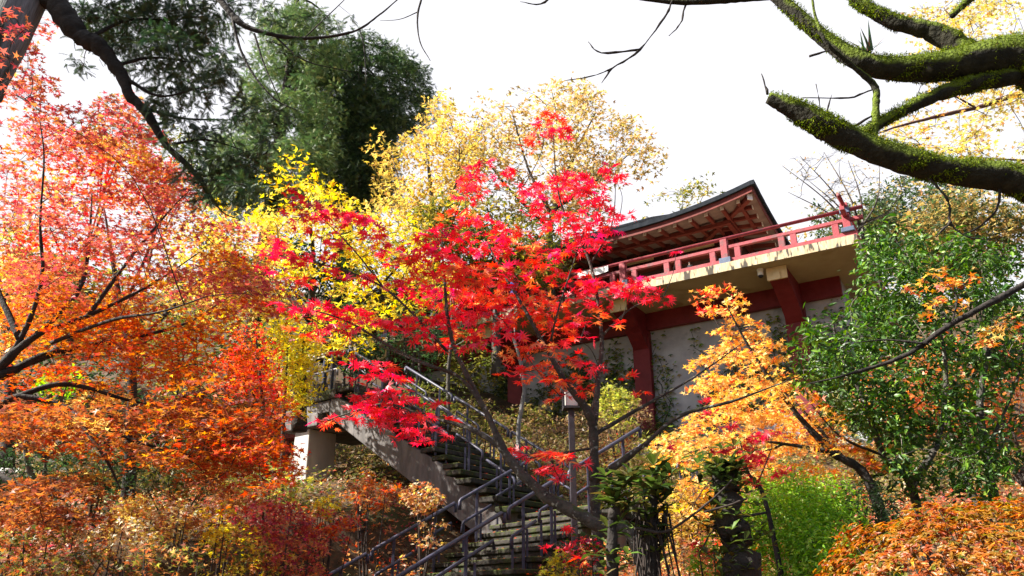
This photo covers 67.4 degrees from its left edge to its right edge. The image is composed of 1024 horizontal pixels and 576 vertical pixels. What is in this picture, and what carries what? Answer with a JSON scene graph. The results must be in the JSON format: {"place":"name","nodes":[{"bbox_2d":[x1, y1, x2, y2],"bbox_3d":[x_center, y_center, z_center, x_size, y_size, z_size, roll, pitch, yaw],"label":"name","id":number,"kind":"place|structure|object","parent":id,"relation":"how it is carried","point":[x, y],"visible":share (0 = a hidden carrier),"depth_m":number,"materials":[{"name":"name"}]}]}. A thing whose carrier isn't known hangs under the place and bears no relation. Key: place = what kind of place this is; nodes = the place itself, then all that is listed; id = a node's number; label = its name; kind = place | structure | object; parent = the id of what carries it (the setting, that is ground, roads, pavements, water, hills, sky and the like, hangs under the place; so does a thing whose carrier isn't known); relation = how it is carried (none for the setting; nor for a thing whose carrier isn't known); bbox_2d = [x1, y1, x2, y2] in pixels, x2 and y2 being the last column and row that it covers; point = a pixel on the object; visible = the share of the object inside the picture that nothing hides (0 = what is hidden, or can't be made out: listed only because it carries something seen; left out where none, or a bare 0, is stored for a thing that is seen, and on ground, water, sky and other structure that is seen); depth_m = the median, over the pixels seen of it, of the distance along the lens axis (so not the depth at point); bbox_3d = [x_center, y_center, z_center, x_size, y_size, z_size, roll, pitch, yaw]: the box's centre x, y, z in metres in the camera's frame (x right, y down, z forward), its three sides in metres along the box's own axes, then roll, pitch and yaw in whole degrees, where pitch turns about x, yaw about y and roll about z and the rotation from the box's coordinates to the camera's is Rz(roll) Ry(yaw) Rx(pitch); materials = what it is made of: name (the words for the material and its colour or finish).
{"place":"outdoors","nodes":[
{"label":"outdoors","id":0,"kind":"place"},
{"bbox_2d":[0,291,1023,575],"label":"ground","id":1,"kind":"structure","parent":0,"point":[338,555],"depth_m":14.55,"materials":[{"name":"soil"}]},
{"bbox_2d":[0,302,17,511],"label":"broadleaf tree","id":2,"kind":"object","parent":1,"relation":"on","point":[6,392],"visible":0.16,"depth_m":14.05,"materials":[{"name":"orange plant"}]},
{"bbox_2d":[0,246,71,383],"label":"broadleaf tree","id":3,"kind":"object","parent":1,"relation":"on","point":[3,347],"visible":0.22,"depth_m":12.94,"materials":[{"name":"orange plant"}]},
{"bbox_2d":[0,440,72,533],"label":"shrub","id":4,"kind":"object","parent":1,"relation":"on","point":[6,455],"visible":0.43,"depth_m":12.78,"materials":[{"name":"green plant"}]},
{"bbox_2d":[0,505,81,575],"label":"shrub","id":5,"kind":"object","parent":1,"relation":"on","point":[8,525],"visible":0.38,"depth_m":8.79,"materials":[{"name":"orange plant"}]},
{"bbox_2d":[0,320,103,427],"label":"shrub","id":6,"kind":"object","parent":1,"relation":"on","point":[30,385],"visible":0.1,"depth_m":19.44,"materials":[{"name":"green plant"}]},
{"bbox_2d":[23,364,91,483],"bbox_3d":[-9.967,3.034,16.510,1.123,2.836,1.228,0,-22,0],"label":"shrub","id":7,"kind":"object","parent":1,"relation":"on","point":[29,471],"visible":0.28,"depth_m":16.69,"materials":[{"name":"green plant"}]},
{"bbox_2d":[0,522,122,575],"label":"shrub","id":8,"kind":"object","parent":1,"relation":"on","point":[14,541],"visible":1,"depth_m":7.10,"materials":[{"name":"orange plant"}]},
{"bbox_2d":[0,235,155,399],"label":"broadleaf tree","id":9,"kind":"object","parent":1,"relation":"on","point":[89,285],"visible":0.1,"depth_m":25.27,"materials":[{"name":"orange plant"}]},
{"bbox_2d":[34,446,158,534],"bbox_3d":[-6.848,3.364,12.587,1.935,1.571,1.867,0,-22,0],"label":"shrub","id":10,"kind":"object","parent":1,"relation":"on","point":[106,489],"visible":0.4,"depth_m":12.43,"materials":[{"name":"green plant"}]},
{"bbox_2d":[44,353,162,457],"bbox_3d":[-10.876,3.138,20.232,2.854,3.454,3.001,0,-22,0],"label":"shrub","id":11,"kind":"object","parent":1,"relation":"on","point":[94,378],"visible":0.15,"depth_m":19.97,"materials":[{"name":"orange plant"}]},
{"bbox_2d":[62,515,158,575],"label":"shrub","id":12,"kind":"object","parent":1,"relation":"on","point":[119,553],"visible":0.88,"depth_m":7.46,"materials":[{"name":"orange plant"}]},
{"bbox_2d":[3,144,238,511],"bbox_3d":[-8.128,0.392,14.888,6.353,7.655,3.496,0,-22,0],"label":"broadleaf tree","id":13,"kind":"object","parent":1,"relation":"on","point":[134,386],"visible":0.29,"depth_m":15.10,"materials":[{"name":"orange plant"}]},
{"bbox_2d":[0,0,291,219],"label":"cedar tree","id":14,"kind":"object","parent":1,"relation":"on","point":[100,41],"visible":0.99,"depth_m":7.73,"materials":[{"name":"green plant"}]},
{"bbox_2d":[216,0,430,110],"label":"tree branch","id":15,"kind":"object","parent":14,"relation":"attached to","point":[234,17],"visible":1,"depth_m":7.48,"materials":[{"name":"brown plant"}]},
{"bbox_2d":[92,486,200,575],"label":"shrub","id":16,"kind":"object","parent":1,"relation":"on","point":[124,511],"visible":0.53,"depth_m":9.53,"materials":[{"name":"orange plant"}]},
{"bbox_2d":[0,6,304,409],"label":"maple tree","id":17,"kind":"object","parent":1,"relation":"on","point":[96,142],"visible":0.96,"depth_m":10.23,"materials":[{"name":"orange plant"}]},
{"bbox_2d":[0,372,311,541],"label":"maple tree","id":18,"kind":"object","parent":1,"relation":"on","point":[206,458],"visible":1,"depth_m":8.49,"materials":[{"name":"orange plant"}]},
{"bbox_2d":[108,536,211,575],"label":"shrub","id":19,"kind":"object","parent":1,"relation":"on","point":[152,548],"visible":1,"depth_m":7.17,"materials":[{"name":"orange plant"}]},
{"bbox_2d":[139,498,213,575],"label":"shrub","id":20,"kind":"object","parent":1,"relation":"on","point":[172,509],"visible":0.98,"depth_m":7.92,"materials":[{"name":"orange plant"}]},
{"bbox_2d":[131,464,228,539],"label":"shrub","id":21,"kind":"object","parent":1,"relation":"on","point":[168,478],"visible":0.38,"depth_m":12.50,"materials":[{"name":"orange plant"}]},
{"bbox_2d":[135,288,247,446],"bbox_3d":[-9.361,2.338,21.627,3.320,5.039,3.618,0,-22,0],"label":"shrub","id":22,"kind":"object","parent":1,"relation":"on","point":[175,394],"visible":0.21,"depth_m":21.57,"materials":[{"name":"orange plant"}]},
{"bbox_2d":[138,204,273,403],"bbox_3d":[-10.777,0.500,26.640,4.479,7.388,4.036,-13,-25,29],"label":"broadleaf tree","id":23,"kind":"object","parent":1,"relation":"on","point":[187,306],"visible":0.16,"depth_m":26.81,"materials":[{"name":"orange plant"}]},
{"bbox_2d":[193,500,239,575],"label":"shrub","id":24,"kind":"object","parent":1,"relation":"on","point":[219,530],"visible":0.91,"depth_m":8.10,"materials":[{"name":"yellow plant"}]},
{"bbox_2d":[140,369,317,469],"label":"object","id":25,"kind":"structure","parent":1,"relation":"on","point":[289,438],"depth_m":19.93,"materials":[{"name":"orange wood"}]},
{"bbox_2d":[197,479,280,575],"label":"shrub","id":26,"kind":"object","parent":1,"relation":"on","point":[228,494],"visible":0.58,"depth_m":10.94,"materials":[{"name":"orange plant"}]},
{"bbox_2d":[197,520,295,575],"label":"shrub","id":27,"kind":"object","parent":1,"relation":"on","point":[263,544],"visible":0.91,"depth_m":8.29,"materials":[{"name":"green plant"}]},
{"bbox_2d":[201,313,298,511],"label":"broadleaf tree","id":28,"kind":"object","parent":1,"relation":"on","point":[255,378],"visible":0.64,"depth_m":13.56,"materials":[{"name":"orange plant"}]},
{"bbox_2d":[208,454,321,538],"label":"broadleaf tree","id":29,"kind":"object","parent":1,"relation":"on","point":[291,494],"visible":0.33,"depth_m":11.54,"materials":[{"name":"orange plant"}]},
{"bbox_2d":[214,314,317,408],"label":"broadleaf tree","id":30,"kind":"object","parent":1,"relation":"on","point":[254,331],"visible":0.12,"depth_m":21.64,"materials":[{"name":"orange plant"}]},
{"bbox_2d":[189,0,356,389],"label":"cedar tree","id":31,"kind":"object","parent":1,"relation":"on","point":[289,74],"visible":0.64,"depth_m":31.06,"materials":[{"name":"green plant"}]},
{"bbox_2d":[223,490,324,575],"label":"shrub","id":32,"kind":"object","parent":1,"relation":"on","point":[273,509],"visible":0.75,"depth_m":10.10,"materials":[{"name":"red plant"}]},
{"bbox_2d":[251,311,328,511],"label":"broadleaf tree","id":33,"kind":"object","parent":1,"relation":"on","point":[300,371],"visible":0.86,"depth_m":15.09,"materials":[{"name":"yellow plant"}]},
{"bbox_2d":[249,532,333,575],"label":"shrub","id":34,"kind":"object","parent":1,"relation":"on","point":[314,567],"visible":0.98,"depth_m":8.26,"materials":[{"name":"red plant"}]},
{"bbox_2d":[249,216,367,390],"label":"broadleaf tree","id":35,"kind":"object","parent":1,"relation":"on","point":[324,275],"visible":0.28,"depth_m":26.74,"materials":[{"name":"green plant"}]},
{"bbox_2d":[177,145,457,432],"bbox_3d":[-4.483,-0.281,16.902,6.994,6.971,4.342,0,-22,0],"label":"broadleaf tree","id":36,"kind":"object","parent":1,"relation":"on","point":[298,424],"visible":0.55,"depth_m":16.55,"materials":[{"name":"yellow plant"}]},
{"bbox_2d":[310,493,341,574],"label":"shrub","id":37,"kind":"object","parent":1,"relation":"on","point":[320,505],"visible":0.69,"depth_m":10.79,"materials":[{"name":"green plant"}]},
{"bbox_2d":[296,505,362,575],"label":"shrub","id":38,"kind":"object","parent":1,"relation":"on","point":[327,531],"visible":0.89,"depth_m":10.44,"materials":[{"name":"red plant"}]},
{"bbox_2d":[301,283,389,450],"bbox_3d":[-4.984,2.317,22.853,2.558,5.314,2.888,-7,-23,17],"label":"shrub","id":39,"kind":"object","parent":1,"relation":"on","point":[360,352],"visible":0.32,"depth_m":22.85,"materials":[{"name":"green plant"}]},
{"bbox_2d":[290,25,443,365],"bbox_3d":[-7.052,-5.140,34.511,8.565,18.221,6.706,0,-22,0],"label":"cedar tree","id":40,"kind":"object","parent":1,"relation":"on","point":[377,104],"visible":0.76,"depth_m":33.56,"materials":[{"name":"green plant"}]},
{"bbox_2d":[339,471,410,575],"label":"shrub","id":41,"kind":"object","parent":1,"relation":"on","point":[364,486],"visible":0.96,"depth_m":12.48,"materials":[{"name":"orange plant"}]},
{"bbox_2d":[328,228,429,393],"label":"broadleaf tree","id":42,"kind":"object","parent":1,"relation":"on","point":[383,296],"visible":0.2,"depth_m":26.59,"materials":[{"name":"yellow plant"}]},
{"bbox_2d":[365,302,465,406],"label":"broadleaf tree","id":43,"kind":"object","parent":1,"relation":"on","point":[419,366],"visible":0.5,"depth_m":23.42,"materials":[{"name":"red plant"}]},
{"bbox_2d":[280,386,554,533],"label":"concrete staircase","id":44,"kind":"structure","parent":1,"relation":"on","point":[450,480],"depth_m":15.70,"materials":[{"name":"grey concrete"}]},
{"bbox_2d":[396,380,452,462],"bbox_3d":[-1.826,2.662,15.629,1.628,1.914,0.060,-16,-27,34],"label":"metal handrail","id":45,"kind":"object","parent":44,"relation":"on","point":[428,400],"visible":0.4,"depth_m":15.52,"materials":[{"name":"metal"}]},
{"bbox_2d":[453,396,508,465],"bbox_3d":[-0.708,3.209,16.984,1.628,1.914,0.060,-16,-27,34],"label":"metal handrail","id":46,"kind":"object","parent":44,"relation":"on","point":[476,410],"visible":0.57,"depth_m":17.17,"materials":[{"name":"metal"}]},
{"bbox_2d":[453,415,519,502],"bbox_3d":[-0.516,3.222,14.321,1.628,1.914,0.060,-16,-27,34],"label":"metal handrail","id":47,"kind":"object","parent":44,"relation":"on","point":[468,441],"visible":0.45,"depth_m":14.36,"materials":[{"name":"metal"}]},
{"bbox_2d":[399,481,449,575],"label":"shrub","id":48,"kind":"object","parent":1,"relation":"on","point":[425,505],"visible":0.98,"depth_m":11.89,"materials":[{"name":"orange plant"}]},
{"bbox_2d":[360,87,494,352],"bbox_3d":[-3.069,-3.209,27.204,5.075,11.493,5.654,0,-22,0],"label":"broadleaf tree","id":49,"kind":"object","parent":1,"relation":"on","point":[456,170],"visible":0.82,"depth_m":26.73,"materials":[{"name":"yellow plant"}]},
{"bbox_2d":[253,158,677,575],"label":"maple tree","id":50,"kind":"object","parent":1,"relation":"on","point":[569,509],"visible":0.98,"depth_m":7.52,"materials":[{"name":"red plant"}]},
{"bbox_2d":[437,327,504,444],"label":"broadleaf tree","id":51,"kind":"object","parent":1,"relation":"on","point":[488,359],"visible":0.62,"depth_m":23.68,"materials":[{"name":"green plant"}]},
{"bbox_2d":[449,396,516,461],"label":"shrub","id":52,"kind":"object","parent":1,"relation":"on","point":[484,427],"visible":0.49,"depth_m":17.81,"materials":[{"name":"green plant"}]},
{"bbox_2d":[406,186,581,377],"bbox_3d":[-0.733,-0.304,24.951,5.974,6.571,4.818,0,-22,0],"label":"broadleaf tree","id":53,"kind":"object","parent":1,"relation":"on","point":[521,256],"visible":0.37,"depth_m":24.52,"materials":[{"name":"yellow plant"}]},
{"bbox_2d":[0,385,1023,575],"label":"fern cover","id":54,"kind":"object","parent":1,"relation":"on","point":[357,455],"visible":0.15,"depth_m":16.36,"materials":[{"name":"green plant"}]},
{"bbox_2d":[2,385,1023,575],"bbox_3d":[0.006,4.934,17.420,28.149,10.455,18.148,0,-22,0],"label":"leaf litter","id":55,"kind":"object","parent":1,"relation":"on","point":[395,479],"visible":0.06,"depth_m":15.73,"materials":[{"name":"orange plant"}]},
{"bbox_2d":[490,296,542,485],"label":"sapling","id":56,"kind":"object","parent":1,"relation":"on","point":[518,426],"visible":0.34,"depth_m":15.83,"materials":[{"name":"brown plant"}]},
{"bbox_2d":[498,402,559,467],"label":"shrub","id":57,"kind":"object","parent":1,"relation":"on","point":[538,416],"visible":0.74,"depth_m":18.89,"materials":[{"name":"green plant"}]},
{"bbox_2d":[513,419,586,489],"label":"shrub","id":58,"kind":"object","parent":1,"relation":"on","point":[563,444],"visible":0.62,"depth_m":16.92,"materials":[{"name":"green plant"}]},
{"bbox_2d":[438,71,667,298],"bbox_3d":[1.948,-3.916,30.615,10.148,12.321,6.828,0,-22,0],"label":"broadleaf tree","id":59,"kind":"object","parent":1,"relation":"on","point":[576,150],"visible":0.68,"depth_m":30.59,"materials":[{"name":"yellow plant"}]},
{"bbox_2d":[536,548,578,575],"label":"shrub","id":60,"kind":"object","parent":1,"relation":"on","point":[556,559],"visible":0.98,"depth_m":6.55,"materials":[{"name":"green plant"}]},
{"bbox_2d":[560,385,580,575],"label":"lamp post","id":61,"kind":"object","parent":1,"relation":"on","point":[570,406],"visible":0.67,"depth_m":10.12,"materials":[{"name":"dark metal"},{"name":"white glass"}]},
{"bbox_2d":[411,502,748,575],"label":"stone staircase","id":62,"kind":"structure","parent":1,"relation":"on","point":[501,553],"depth_m":11.61,"materials":[{"name":"stone"}]},
{"bbox_2d":[370,502,456,575],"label":"metal handrail","id":63,"kind":"object","parent":62,"relation":"on","point":[398,535],"visible":0.84,"depth_m":12.36,"materials":[{"name":"metal"}]},
{"bbox_2d":[395,511,505,575],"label":"metal handrail","id":64,"kind":"object","parent":62,"relation":"on","point":[464,536],"visible":1,"depth_m":10.07,"materials":[{"name":"metal"}]},
{"bbox_2d":[458,461,526,551],"bbox_3d":[-0.318,3.834,13.471,1.456,1.698,0.059,15,-26,-32],"label":"metal handrail","id":65,"kind":"object","parent":62,"relation":"on","point":[478,489],"visible":0.67,"depth_m":13.33,"materials":[{"name":"metal"}]},
{"bbox_2d":[507,473,566,568],"bbox_3d":[0.369,3.341,10.898,1.071,1.502,0.059,15,-26,-32],"label":"metal handrail","id":66,"kind":"object","parent":62,"relation":"on","point":[522,500],"visible":0.75,"depth_m":10.81,"materials":[{"name":"metal"}]},
{"bbox_2d":[567,427,641,512],"bbox_3d":[1.477,2.936,11.899,1.577,1.759,0.059,15,-26,-32],"label":"metal handrail","id":67,"kind":"object","parent":62,"relation":"on","point":[617,441],"visible":0.38,"depth_m":12.07,"materials":[{"name":"metal"}]},
{"bbox_2d":[558,531,605,575],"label":"shrub","id":68,"kind":"object","parent":1,"relation":"on","point":[597,546],"visible":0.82,"depth_m":6.76,"materials":[{"name":"red plant"}]},
{"bbox_2d":[270,179,902,448],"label":"temple","id":69,"kind":"structure","parent":1,"relation":"on","point":[735,237],"depth_m":25.18,"materials":[{"name":"paint"}]},
{"bbox_2d":[443,360,573,414],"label":"ivy","id":70,"kind":"object","parent":69,"relation":"attached to","point":[501,389],"visible":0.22,"depth_m":28.29,"materials":[{"name":"green plant"}]},
{"bbox_2d":[536,331,681,430],"bbox_3d":[3.150,3.628,26.198,5.509,4.323,0.405,-13,-25,29],"label":"ivy","id":71,"kind":"object","parent":69,"relation":"attached to","point":[610,375],"visible":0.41,"depth_m":26.12,"materials":[{"name":"green plant"}]},
{"bbox_2d":[687,313,823,435],"bbox_3d":[7.478,2.598,23.685,4.527,4.075,0.341,-13,-25,30],"label":"ivy","id":72,"kind":"object","parent":69,"relation":"attached to","point":[778,336],"visible":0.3,"depth_m":23.73,"materials":[{"name":"orange plant"}]},
{"bbox_2d":[766,292,909,438],"bbox_3d":[9.738,2.273,22.277,4.320,4.280,0.343,-13,-26,30],"label":"ivy","id":73,"kind":"object","parent":69,"relation":"attached to","point":[834,395],"visible":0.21,"depth_m":22.36,"materials":[{"name":"green plant"}]},
{"bbox_2d":[555,400,653,467],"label":"shrub","id":74,"kind":"object","parent":1,"relation":"on","point":[622,423],"visible":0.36,"depth_m":19.01,"materials":[{"name":"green plant"}]},
{"bbox_2d":[581,430,642,502],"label":"shrub","id":75,"kind":"object","parent":1,"relation":"on","point":[603,457],"visible":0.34,"depth_m":14.90,"materials":[{"name":"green plant"}]},
{"bbox_2d":[580,463,653,575],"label":"leathery plant","id":76,"kind":"object","parent":1,"relation":"on","point":[614,497],"visible":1,"depth_m":5.18,"materials":[{"name":"green plant"}]},
{"bbox_2d":[599,378,642,467],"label":"shrub","id":77,"kind":"object","parent":1,"relation":"on","point":[619,394],"visible":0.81,"depth_m":18.10,"materials":[{"name":"yellow plant"}]},
{"bbox_2d":[460,109,799,575],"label":"maple tree","id":78,"kind":"object","parent":1,"relation":"on","point":[591,415],"visible":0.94,"depth_m":7.65,"materials":[{"name":"red plant"}]},
{"bbox_2d":[620,450,687,575],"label":"leathery plant","id":79,"kind":"object","parent":1,"relation":"on","point":[649,518],"visible":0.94,"depth_m":5.34,"materials":[{"name":"green plant"}]},
{"bbox_2d":[624,532,720,575],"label":"shrub","id":80,"kind":"object","parent":1,"relation":"on","point":[681,540],"visible":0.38,"depth_m":8.12,"materials":[{"name":"orange plant"}]},
{"bbox_2d":[645,485,713,575],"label":"shrub","id":81,"kind":"object","parent":1,"relation":"on","point":[695,528],"visible":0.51,"depth_m":9.50,"materials":[{"name":"yellow plant"}]},
{"bbox_2d":[642,171,724,218],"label":"broadleaf tree","id":82,"kind":"object","parent":1,"relation":"on","point":[702,194],"visible":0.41,"depth_m":43.43,"materials":[{"name":"yellow plant"}]},
{"bbox_2d":[671,479,719,574],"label":"shrub","id":83,"kind":"object","parent":1,"relation":"on","point":[704,496],"visible":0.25,"depth_m":9.97,"materials":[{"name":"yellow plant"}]},
{"bbox_2d":[683,530,722,575],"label":"green shrub","id":84,"kind":"object","parent":1,"relation":"on","point":[694,566],"visible":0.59,"depth_m":7.17,"materials":[{"name":"green plant"}]},
{"bbox_2d":[679,436,783,575],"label":"leathery plant","id":85,"kind":"object","parent":1,"relation":"on","point":[737,539],"visible":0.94,"depth_m":5.32,"materials":[{"name":"green plant"}]},
{"bbox_2d":[690,397,791,575],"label":"maple tree","id":86,"kind":"object","parent":1,"relation":"on","point":[747,458],"visible":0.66,"depth_m":7.21,"materials":[{"name":"red plant"}]},
{"bbox_2d":[520,0,1023,239],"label":"mossy tree","id":87,"kind":"object","parent":1,"relation":"on","point":[961,63],"visible":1,"depth_m":5.50,"materials":[{"name":"green plant"}]},
{"bbox_2d":[644,282,901,575],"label":"maple tree","id":88,"kind":"object","parent":1,"relation":"on","point":[817,433],"visible":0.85,"depth_m":9.17,"materials":[{"name":"orange plant"}]},
{"bbox_2d":[739,444,873,575],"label":"green shrub","id":89,"kind":"object","parent":1,"relation":"on","point":[809,501],"visible":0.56,"depth_m":7.41,"materials":[{"name":"green plant"}]},
{"bbox_2d":[751,464,881,575],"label":"green shrub","id":90,"kind":"object","parent":1,"relation":"on","point":[836,485],"visible":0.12,"depth_m":8.13,"materials":[{"name":"green plant"}]},
{"bbox_2d":[764,513,903,575],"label":"green shrub","id":91,"kind":"object","parent":1,"relation":"on","point":[812,552],"visible":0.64,"depth_m":6.93,"materials":[{"name":"green plant"}]},
{"bbox_2d":[780,149,913,244],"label":"broadleaf tree","id":92,"kind":"object","parent":1,"relation":"on","point":[862,224],"visible":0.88,"depth_m":33.60,"materials":[{"name":"brown plant"}]},
{"bbox_2d":[804,186,931,360],"bbox_3d":[17.004,-0.812,35.643,6.111,8.898,6.426,0,-22,0],"label":"broadleaf tree","id":93,"kind":"object","parent":1,"relation":"on","point":[874,214],"visible":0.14,"depth_m":35.51,"materials":[{"name":"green plant"}]},
{"bbox_2d":[824,473,913,574],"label":"green shrub","id":94,"kind":"object","parent":1,"relation":"on","point":[880,511],"visible":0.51,"depth_m":7.98,"materials":[{"name":"green plant"}]},
{"bbox_2d":[783,213,1023,575],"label":"camellia tree","id":95,"kind":"object","parent":1,"relation":"on","point":[890,393],"visible":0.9,"depth_m":9.54,"materials":[{"name":"green plant"}]},
{"bbox_2d":[808,266,1023,383],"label":"maple tree","id":96,"kind":"object","parent":1,"relation":"on","point":[1004,295],"visible":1,"depth_m":7.91,"materials":[{"name":"orange plant"}]},
{"bbox_2d":[812,496,1023,575],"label":"azalea bush","id":97,"kind":"object","parent":1,"relation":"on","point":[954,513],"visible":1,"depth_m":4.44,"materials":[{"name":"orange plant"}]},
{"bbox_2d":[858,175,986,345],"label":"broadleaf tree","id":98,"kind":"object","parent":1,"relation":"on","point":[906,191],"visible":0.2,"depth_m":39.37,"materials":[{"name":"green plant"}]},
{"bbox_2d":[844,324,1023,534],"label":"broadleaf tree","id":99,"kind":"object","parent":1,"relation":"on","point":[922,405],"visible":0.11,"depth_m":12.90,"materials":[{"name":"green plant"}]},
{"bbox_2d":[878,0,1023,195],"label":"maple tree","id":100,"kind":"object","parent":1,"relation":"on","point":[1010,97],"visible":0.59,"depth_m":13.01,"materials":[{"name":"yellow plant"}]},
{"bbox_2d":[883,181,1023,383],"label":"broadleaf tree","id":101,"kind":"object","parent":1,"relation":"on","point":[934,224],"visible":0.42,"depth_m":32.00,"materials":[{"name":"yellow plant"}]},
{"bbox_2d":[0,0,1023,304],"label":"sky","id":102,"kind":"structure","parent":0,"point":[700,85],"materials":[{"name":"white"}]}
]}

